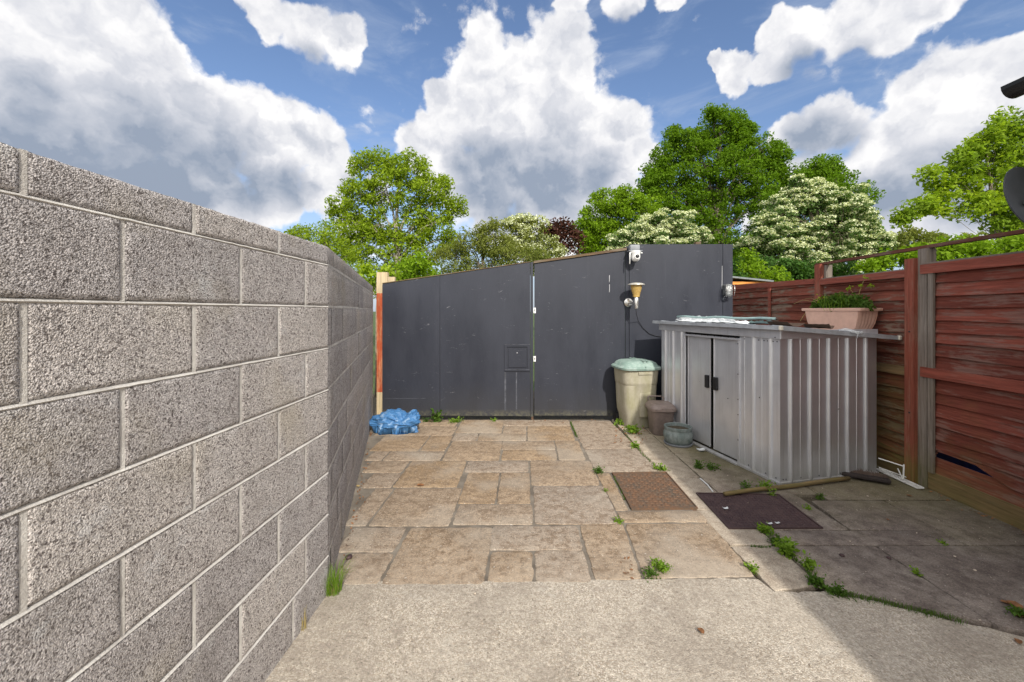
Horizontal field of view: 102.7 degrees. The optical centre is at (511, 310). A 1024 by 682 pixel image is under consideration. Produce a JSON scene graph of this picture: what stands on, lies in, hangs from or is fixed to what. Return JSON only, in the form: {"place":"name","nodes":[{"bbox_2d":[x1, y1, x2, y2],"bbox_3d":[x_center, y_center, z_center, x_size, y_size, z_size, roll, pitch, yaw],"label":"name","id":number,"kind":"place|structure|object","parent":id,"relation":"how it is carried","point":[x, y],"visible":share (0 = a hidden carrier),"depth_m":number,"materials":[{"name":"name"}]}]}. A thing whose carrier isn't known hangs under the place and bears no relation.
{"place":"outdoors","nodes":[
{"label":"outdoors","id":0,"kind":"place"},
{"bbox_2d":[373,312,533,393],"bbox_3d":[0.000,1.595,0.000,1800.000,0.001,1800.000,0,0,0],"label":"ground","id":1,"kind":"structure","parent":0,"point":[374,352],"depth_m":16.07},
{"bbox_2d":[280,218,376,278],"bbox_3d":[-5.354,-0.618,12.014,2.869,4.410,1.622,0,0,0],"label":"shrub","id":2,"kind":"object","parent":1,"relation":"on","point":[324,239],"visible":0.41,"depth_m":11.88,"materials":[{"name":"green plant"}]},
{"bbox_2d":[324,145,469,298],"bbox_3d":[-4.553,-2.336,16.082,5.801,7.851,2.626,0,0,0],"label":"ash tree","id":3,"kind":"object","parent":1,"relation":"on","point":[391,174],"visible":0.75,"depth_m":15.66,"materials":[{"name":"green plant"}]},
{"bbox_2d":[388,251,441,280],"bbox_3d":[-2.008,0.172,8.514,1.240,2.828,0.859,0,0,27],"label":"shrub","id":4,"kind":"object","parent":1,"relation":"on","point":[412,268],"visible":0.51,"depth_m":8.40,"materials":[{"name":"green plant"}]},
{"bbox_2d":[429,216,556,276],"bbox_3d":[-0.494,-0.451,11.020,3.535,4.078,1.609,0,0,0],"label":"shrub","id":5,"kind":"object","parent":1,"relation":"on","point":[482,244],"visible":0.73,"depth_m":10.86,"materials":[{"name":"green plant"}]},
{"bbox_2d":[485,212,568,264],"bbox_3d":[0.504,-0.773,12.926,2.736,4.718,1.590,0,0,0],"label":"hawthorn","id":6,"kind":"object","parent":1,"relation":"on","point":[515,224],"visible":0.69,"depth_m":12.78,"materials":[{"name":"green plant"}]},
{"bbox_2d":[536,216,587,255],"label":"copper tree","id":7,"kind":"object","parent":1,"relation":"on","point":[564,230],"visible":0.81,"depth_m":19.67,"materials":[{"name":"brown plant"}]},
{"bbox_2d":[570,183,664,254],"bbox_3d":[6.622,-3.174,26.107,6.028,9.524,3.960,0,0,12],"label":"round tree","id":8,"kind":"object","parent":1,"relation":"on","point":[619,207],"visible":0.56,"depth_m":25.32,"materials":[{"name":"green plant"}]},
{"bbox_2d":[604,207,713,250],"bbox_3d":[6.067,-1.345,16.735,4.502,5.867,2.641,0,0,0],"label":"flowering tree","id":9,"kind":"object","parent":1,"relation":"on","point":[658,227],"visible":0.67,"depth_m":16.44,"materials":[{"name":"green plant"}]},
{"bbox_2d":[634,102,796,266],"bbox_3d":[13.702,-6.225,28.228,11.384,15.640,5.852,0,0,0],"label":"oak tree","id":10,"kind":"object","parent":1,"relation":"on","point":[736,131],"visible":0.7,"depth_m":27.26,"materials":[{"name":"green plant"}]},
{"bbox_2d":[735,247,793,281],"bbox_3d":[6.474,-0.029,10.468,1.430,3.231,1.049,0,0,-28],"label":"shrub","id":11,"kind":"object","parent":1,"relation":"on","point":[751,266],"visible":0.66,"depth_m":10.37,"materials":[{"name":"green plant"}]},
{"bbox_2d":[733,254,860,280],"bbox_3d":[9.545,-0.173,13.999,4.805,3.561,1.858,0,0,0],"label":"hedge tree","id":12,"kind":"object","parent":1,"relation":"on","point":[799,270],"visible":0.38,"depth_m":13.68,"materials":[{"name":"green plant"}]},
{"bbox_2d":[733,173,899,276],"bbox_3d":[14.088,-2.377,19.033,7.212,7.932,3.840,0,0,0],"label":"flowering tree","id":13,"kind":"object","parent":1,"relation":"on","point":[839,218],"visible":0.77,"depth_m":18.45,"materials":[{"name":"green plant"}]},
{"bbox_2d":[784,153,897,245],"bbox_3d":[21.449,-4.358,27.085,7.229,11.907,4.007,0,0,-14],"label":"broad tree","id":14,"kind":"object","parent":1,"relation":"on","point":[831,169],"visible":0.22,"depth_m":26.33,"materials":[{"name":"green plant"}]},
{"bbox_2d":[850,229,1023,274],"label":"shrub","id":15,"kind":"object","parent":1,"relation":"on","point":[1014,243],"visible":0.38,"depth_m":8.79,"materials":[{"name":"green plant"}]},
{"bbox_2d":[889,225,990,253],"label":"broad tree","id":16,"kind":"object","parent":1,"relation":"on","point":[909,237],"visible":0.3,"depth_m":33.48,"materials":[{"name":"green plant"}]},
{"bbox_2d":[887,105,1023,242],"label":"maple tree","id":17,"kind":"object","parent":1,"relation":"on","point":[967,173],"visible":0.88,"depth_m":11.38,"materials":[{"name":"green plant"}]},
{"bbox_2d":[1000,76,1023,98],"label":"house","id":18,"kind":"structure","parent":1,"relation":"on","point":[1013,89],"depth_m":2.10,"materials":[{"name":"black plastic"}]},
{"bbox_2d":[1003,167,1023,222],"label":"satellite dish","id":19,"kind":"object","parent":18,"relation":"attached to","point":[1013,185],"visible":1,"depth_m":2.64,"materials":[{"name":"paint"}]},
{"bbox_2d":[0,0,1023,311],"label":"sky","id":20,"kind":"structure","parent":0,"point":[255,111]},
{"bbox_2d":[331,420,755,584],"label":"paving","id":21,"kind":"structure","parent":0,"point":[433,554],"depth_m":3.04,"materials":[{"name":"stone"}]},
{"bbox_2d":[345,554,351,559],"bbox_3d":[-1.009,1.516,2.530,0.046,0.019,0.045,0,0,0],"label":"pebble","id":22,"kind":"object","parent":21,"relation":"on","point":[349,556],"visible":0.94,"depth_m":2.52,"materials":[{"name":"brown stone"}]},
{"bbox_2d":[369,408,420,434],"bbox_3d":[-1.485,1.384,5.221,0.680,0.279,0.419,0,0,-3],"label":"blue bag","id":23,"kind":"object","parent":21,"relation":"on","point":[397,421],"visible":1,"depth_m":5.08,"materials":[{"name":"blue plastic"}]},
{"bbox_2d":[510,420,648,578],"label":"leaf litter","id":24,"kind":"object","parent":21,"relation":"on","point":[616,442],"visible":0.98,"depth_m":4.80,"materials":[{"name":"brown plant"}]},
{"bbox_2d":[592,463,604,473],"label":"weed","id":25,"kind":"object","parent":21,"relation":"on","point":[598,470],"visible":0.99,"depth_m":3.85,"materials":[{"name":"green plant"}]},
{"bbox_2d":[612,516,623,524],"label":"weed","id":26,"kind":"object","parent":21,"relation":"on","point":[618,520],"visible":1,"depth_m":2.95,"materials":[{"name":"green plant"}]},
{"bbox_2d":[630,441,639,448],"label":"weed","id":27,"kind":"object","parent":21,"relation":"on","point":[635,444],"visible":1,"depth_m":4.55,"materials":[{"name":"green plant"}]},
{"bbox_2d":[639,566,660,581],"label":"weed","id":28,"kind":"object","parent":21,"relation":"on","point":[650,571],"visible":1,"depth_m":2.36,"materials":[{"name":"green plant"}]},
{"bbox_2d":[612,471,697,510],"bbox_3d":[1.185,1.535,3.502,0.540,0.040,0.729,0,0,0],"label":"manhole cover","id":29,"kind":"object","parent":21,"relation":"in","point":[657,490],"visible":1,"depth_m":3.43,"materials":[{"name":"metal"}]},
{"bbox_2d":[649,556,673,573],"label":"weed","id":30,"kind":"object","parent":21,"relation":"on","point":[661,566],"visible":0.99,"depth_m":2.40,"materials":[{"name":"green plant"}]},
{"bbox_2d":[334,423,1008,681],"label":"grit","id":31,"kind":"object","parent":21,"relation":"on","point":[708,582],"visible":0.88,"depth_m":2.22,"materials":[{"name":"grey gravel"}]},
{"bbox_2d":[340,420,1022,567],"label":"leaf litter","id":32,"kind":"object","parent":21,"relation":"on","point":[595,420],"visible":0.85,"depth_m":3.26,"materials":[{"name":"brown plant"}]},
{"bbox_2d":[265,578,1023,681],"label":"concrete path","id":33,"kind":"structure","parent":0,"point":[415,632],"depth_m":1.92,"materials":[{"name":"beige concrete"}]},
{"bbox_2d":[302,607,306,630],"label":"grass tuft","id":34,"kind":"object","parent":33,"relation":"on","point":[303,620],"visible":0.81,"depth_m":1.97,"materials":[{"name":"plant"}]},
{"bbox_2d":[321,551,353,596],"bbox_3d":[-0.962,1.447,2.197,0.264,0.156,0.340,0,0,-19],"label":"grass tuft","id":35,"kind":"object","parent":33,"relation":"on","point":[336,588],"visible":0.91,"depth_m":2.22,"materials":[{"name":"green plant"}]},
{"bbox_2d":[819,579,856,601],"bbox_3d":[1.750,1.506,2.191,0.151,0.078,0.143,0,0,-16],"label":"weed","id":36,"kind":"object","parent":33,"relation":"on","point":[837,590],"visible":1,"depth_m":2.20,"materials":[{"name":"green plant"}]},
{"bbox_2d":[373,391,993,628],"bbox_3d":[0.625,1.557,1.000,6.450,0.001,14.000,0,0,0],"label":"yard base","id":37,"kind":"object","parent":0,"point":[808,500],"depth_m":5.95,"materials":[{"name":"grey concrete"}]},
{"bbox_2d":[0,142,372,681],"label":"block wall","id":38,"kind":"structure","parent":37,"relation":"on","point":[186,401],"depth_m":1.22,"materials":[{"name":"concrete"}]},
{"bbox_2d":[355,262,401,396],"bbox_3d":[-2.414,0.354,7.450,0.880,2.464,0.611,0,0,0],"label":"climbing plant","id":39,"kind":"object","parent":37,"relation":"on","point":[368,271],"visible":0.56,"depth_m":7.39,"materials":[{"name":"green plant"}]},
{"bbox_2d":[377,272,395,413],"bbox_3d":[-1.798,0.497,5.865,0.251,2.094,0.090,0,0,0],"label":"gate post","id":40,"kind":"object","parent":37,"relation":"on","point":[383,277],"visible":0.59,"depth_m":5.82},
{"bbox_2d":[382,261,532,419],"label":"gate","id":41,"kind":"structure","parent":40,"relation":"attached to","point":[460,343],"depth_m":5.78,"materials":[{"name":"metal"}]},
{"bbox_2d":[430,408,446,421],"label":"weed","id":42,"kind":"object","parent":37,"relation":"on","point":[436,418],"visible":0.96,"depth_m":5.64,"materials":[{"name":"green plant"}]},
{"bbox_2d":[449,416,463,422],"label":"weed","id":43,"kind":"object","parent":37,"relation":"on","point":[456,420],"visible":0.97,"depth_m":5.63,"materials":[{"name":"green plant"}]},
{"bbox_2d":[743,558,759,574],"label":"weed","id":44,"kind":"object","parent":37,"relation":"on","point":[753,568],"visible":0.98,"depth_m":2.41,"materials":[{"name":"green plant"}]},
{"bbox_2d":[815,493,825,500],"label":"weed","id":45,"kind":"object","parent":37,"relation":"on","point":[820,495],"visible":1,"depth_m":3.33,"materials":[{"name":"green plant"}]},
{"bbox_2d":[733,276,773,284],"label":"garden shed","id":46,"kind":"structure","parent":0,"point":[740,280],"depth_m":8.77,"materials":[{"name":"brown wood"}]},
{"bbox_2d":[612,419,1023,636],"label":"side paving","id":47,"kind":"structure","parent":0,"point":[996,552],"depth_m":2.69,"materials":[{"name":"concrete"}]},
{"bbox_2d":[613,418,623,425],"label":"weed","id":48,"kind":"object","parent":47,"relation":"on","point":[618,423],"visible":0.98,"depth_m":5.48,"materials":[{"name":"green plant"}]},
{"bbox_2d":[624,424,643,433],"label":"weed","id":49,"kind":"object","parent":47,"relation":"on","point":[633,429],"visible":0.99,"depth_m":5.09,"materials":[{"name":"green plant"}]},
{"bbox_2d":[611,357,660,427],"bbox_3d":[1.660,1.085,5.499,0.572,0.880,0.546,0,0,-9],"label":"dustbin","id":50,"kind":"object","parent":47,"relation":"on","point":[636,379],"visible":0.95,"depth_m":5.30,"materials":[{"name":"beige plastic"}]},
{"bbox_2d":[651,462,669,470],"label":"weed","id":51,"kind":"object","parent":47,"relation":"on","point":[661,467],"visible":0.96,"depth_m":3.93,"materials":[{"name":"green plant"}]},
{"bbox_2d":[645,395,676,435],"bbox_3d":[1.860,1.308,5.125,0.324,0.435,0.373,0,0,3],"label":"food caddy","id":52,"kind":"object","parent":47,"relation":"on","point":[661,413],"visible":0.94,"depth_m":5.00,"materials":[{"name":"beige plastic"}]},
{"bbox_2d":[663,422,692,447],"bbox_3d":[1.905,1.421,4.700,0.320,0.208,0.320,0,0,0],"label":"round pot","id":53,"kind":"object","parent":47,"relation":"on","point":[677,434],"visible":1,"depth_m":4.59,"materials":[{"name":"grey plastic"}]},
{"bbox_2d":[624,241,732,399],"bbox_3d":[2.357,0.261,5.827,1.507,2.497,0.106,0,0,0],"label":"board panel","id":54,"kind":"object","parent":47,"relation":"on","point":[683,279],"visible":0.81,"depth_m":5.78,"materials":[{"name":"grey wood"}]},
{"bbox_2d":[533,248,626,415],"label":"gate","id":55,"kind":"structure","parent":54,"relation":"attached to","point":[579,324],"depth_m":5.78,"materials":[{"name":"grey metal"}]},
{"bbox_2d":[627,245,642,263],"bbox_3d":[1.704,-0.780,5.675,0.190,0.273,0.206,0,0,0],"label":"security camera","id":56,"kind":"object","parent":54,"relation":"attached to","point":[635,251],"visible":1,"depth_m":5.62,"materials":[{"name":"grey plastic"}]},
{"bbox_2d":[624,282,660,336],"bbox_3d":[1.879,-0.003,5.620,0.601,0.767,0.324,0,0,0],"label":"wall lamp","id":57,"kind":"object","parent":54,"relation":"attached to","point":[636,287],"visible":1,"depth_m":5.54,"materials":[{"name":"beige metal"}]},
{"bbox_2d":[722,284,734,296],"bbox_3d":[3.014,-0.281,5.705,0.117,0.185,0.154,0,0,0],"label":"bulkhead light","id":58,"kind":"object","parent":54,"relation":"attached to","point":[727,290],"visible":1,"depth_m":5.66,"materials":[{"name":"grey metal"}]},
{"bbox_2d":[693,459,704,468],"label":"weed","id":59,"kind":"object","parent":47,"relation":"on","point":[697,463],"visible":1,"depth_m":3.96,"materials":[{"name":"green plant"}]},
{"bbox_2d":[704,460,720,470],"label":"weed","id":60,"kind":"object","parent":47,"relation":"on","point":[710,467],"visible":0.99,"depth_m":3.94,"materials":[{"name":"green plant"}]},
{"bbox_2d":[739,480,753,488],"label":"weed","id":61,"kind":"object","parent":47,"relation":"on","point":[742,484],"visible":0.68,"depth_m":3.52,"materials":[{"name":"green plant"}]},
{"bbox_2d":[696,492,822,528],"bbox_3d":[1.862,1.535,3.140,0.698,0.040,0.561,0,0,0],"label":"manhole cover","id":62,"kind":"object","parent":47,"relation":"on","point":[740,512],"visible":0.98,"depth_m":3.10,"materials":[{"name":"brown metal"}]},
{"bbox_2d":[757,521,774,534],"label":"weed","id":63,"kind":"object","parent":47,"relation":"on","point":[765,528],"visible":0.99,"depth_m":2.82,"materials":[{"name":"green plant"}]},
{"bbox_2d":[756,479,776,491],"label":"weed","id":64,"kind":"object","parent":47,"relation":"on","point":[765,484],"visible":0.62,"depth_m":3.48,"materials":[{"name":"green plant"}]},
{"bbox_2d":[570,422,967,624],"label":"crack grass","id":65,"kind":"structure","parent":47,"relation":"on","point":[888,602],"depth_m":2.15,"materials":[{"name":"green plant"}]},
{"bbox_2d":[766,533,780,546],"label":"weed","id":66,"kind":"object","parent":47,"relation":"on","point":[772,540],"visible":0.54,"depth_m":2.68,"materials":[{"name":"green plant"}]},
{"bbox_2d":[652,320,901,484],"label":"metal shed","id":67,"kind":"structure","parent":47,"relation":"on","point":[779,405],"depth_m":3.78,"materials":[{"name":"metal"}]},
{"bbox_2d":[687,336,710,446],"bbox_3d":[2.122,0.890,4.681,0.038,1.210,0.394,0,0,-13],"label":"door","id":68,"kind":"structure","parent":67,"relation":"in","point":[698,348],"depth_m":4.67,"materials":[{"name":"metal"}]},
{"bbox_2d":[678,319,755,324],"bbox_3d":[2.329,0.121,4.664,0.446,0.047,0.905,5,-1,-16],"label":"plastic sheet","id":69,"kind":"object","parent":67,"relation":"on","point":[719,321],"visible":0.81,"depth_m":4.50,"materials":[{"name":"white plastic"}]},
{"bbox_2d":[677,315,775,319],"bbox_3d":[2.250,0.073,4.470,0.052,0.036,1.442,0,0,-13],"label":"glass pane","id":70,"kind":"object","parent":69,"relation":"on","point":[748,318],"visible":1,"depth_m":4.25,"materials":[{"name":"clear glass"}]},
{"bbox_2d":[713,338,736,459],"bbox_3d":[2.213,0.890,4.242,0.038,1.210,0.385,0,0,-13],"label":"door","id":71,"kind":"structure","parent":67,"relation":"in","point":[724,350],"depth_m":4.26,"materials":[{"name":"metal"}]},
{"bbox_2d":[748,320,770,323],"bbox_3d":[2.540,0.112,4.198,0.164,0.044,0.382,5,-2,-19],"label":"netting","id":72,"kind":"object","parent":67,"relation":"on","point":[759,322],"visible":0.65,"depth_m":4.19,"materials":[{"name":"plastic"}]},
{"bbox_2d":[766,321,804,325],"bbox_3d":[2.576,0.123,3.868,0.200,0.041,0.240,5,-1,-13],"label":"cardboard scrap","id":73,"kind":"object","parent":67,"relation":"on","point":[779,323],"visible":0.88,"depth_m":3.84,"materials":[{"name":"brown cardboard"}]},
{"bbox_2d":[803,324,833,328],"bbox_3d":[2.870,0.145,3.834,0.220,0.041,0.200,6,-4,-41],"label":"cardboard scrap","id":74,"kind":"object","parent":67,"relation":"on","point":[827,326],"visible":0.98,"depth_m":3.78,"materials":[{"name":"brown cardboard"}]},
{"bbox_2d":[794,275,882,329],"bbox_3d":[3.441,-0.066,4.266,0.504,0.584,0.750,0,0,-3],"label":"planter","id":75,"kind":"object","parent":67,"relation":"on","point":[840,311],"visible":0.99,"depth_m":4.11,"materials":[{"name":"plastic"}]},
{"bbox_2d":[774,535,799,559],"bbox_3d":[1.727,1.489,2.572,0.151,0.146,0.147,0,0,26],"label":"weed","id":76,"kind":"object","parent":47,"relation":"on","point":[786,546],"visible":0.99,"depth_m":2.55,"materials":[{"name":"green plant"}]},
{"bbox_2d":[723,469,890,495],"bbox_3d":[2.553,1.483,3.629,1.691,0.076,0.343,0,0,-8],"label":"broom","id":77,"kind":"object","parent":47,"relation":"on","point":[871,476],"visible":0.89,"depth_m":3.58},
{"bbox_2d":[799,549,820,573],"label":"weed","id":78,"kind":"object","parent":47,"relation":"on","point":[808,563],"visible":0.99,"depth_m":2.40,"materials":[{"name":"green plant"}]},
{"bbox_2d":[804,568,827,590],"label":"weed","id":79,"kind":"object","parent":47,"relation":"on","point":[814,580],"visible":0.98,"depth_m":2.28,"materials":[{"name":"green plant"}]},
{"bbox_2d":[733,229,1023,530],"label":"timber fence","id":80,"kind":"object","parent":47,"relation":"on","point":[950,373],"visible":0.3,"depth_m":3.37,"materials":[{"name":"red wood"}]},
{"bbox_2d":[877,458,923,488],"bbox_3d":[3.456,1.429,3.697,0.211,0.168,0.433,0,0,0],"label":"wire rack","id":81,"kind":"object","parent":47,"relation":"on","point":[897,477],"visible":0.95,"depth_m":3.66,"materials":[{"name":"white metal"}]},
{"bbox_2d":[909,565,923,576],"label":"weed","id":82,"kind":"object","parent":47,"relation":"on","point":[915,571],"visible":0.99,"depth_m":2.37,"materials":[{"name":"green plant"}]},
{"bbox_2d":[1005,603,1023,617],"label":"weed","id":83,"kind":"object","parent":47,"relation":"on","point":[1017,611],"visible":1,"depth_m":2.05,"materials":[{"name":"green plant"}]},
{"bbox_2d":[1006,600,1022,608],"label":"dead leaf","id":84,"kind":"object","parent":47,"relation":"on","point":[1015,603],"visible":0.78,"depth_m":2.12,"materials":[{"name":"brown plant"}]},
{"bbox_2d":[936,452,993,477],"bbox_3d":[4.290,1.370,3.300,0.620,0.410,1.800,0,0,0],"label":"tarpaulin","id":85,"kind":"object","parent":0,"point":[951,459],"visible":0.17,"depth_m":3.65,"materials":[{"name":"plastic"}]}
]}

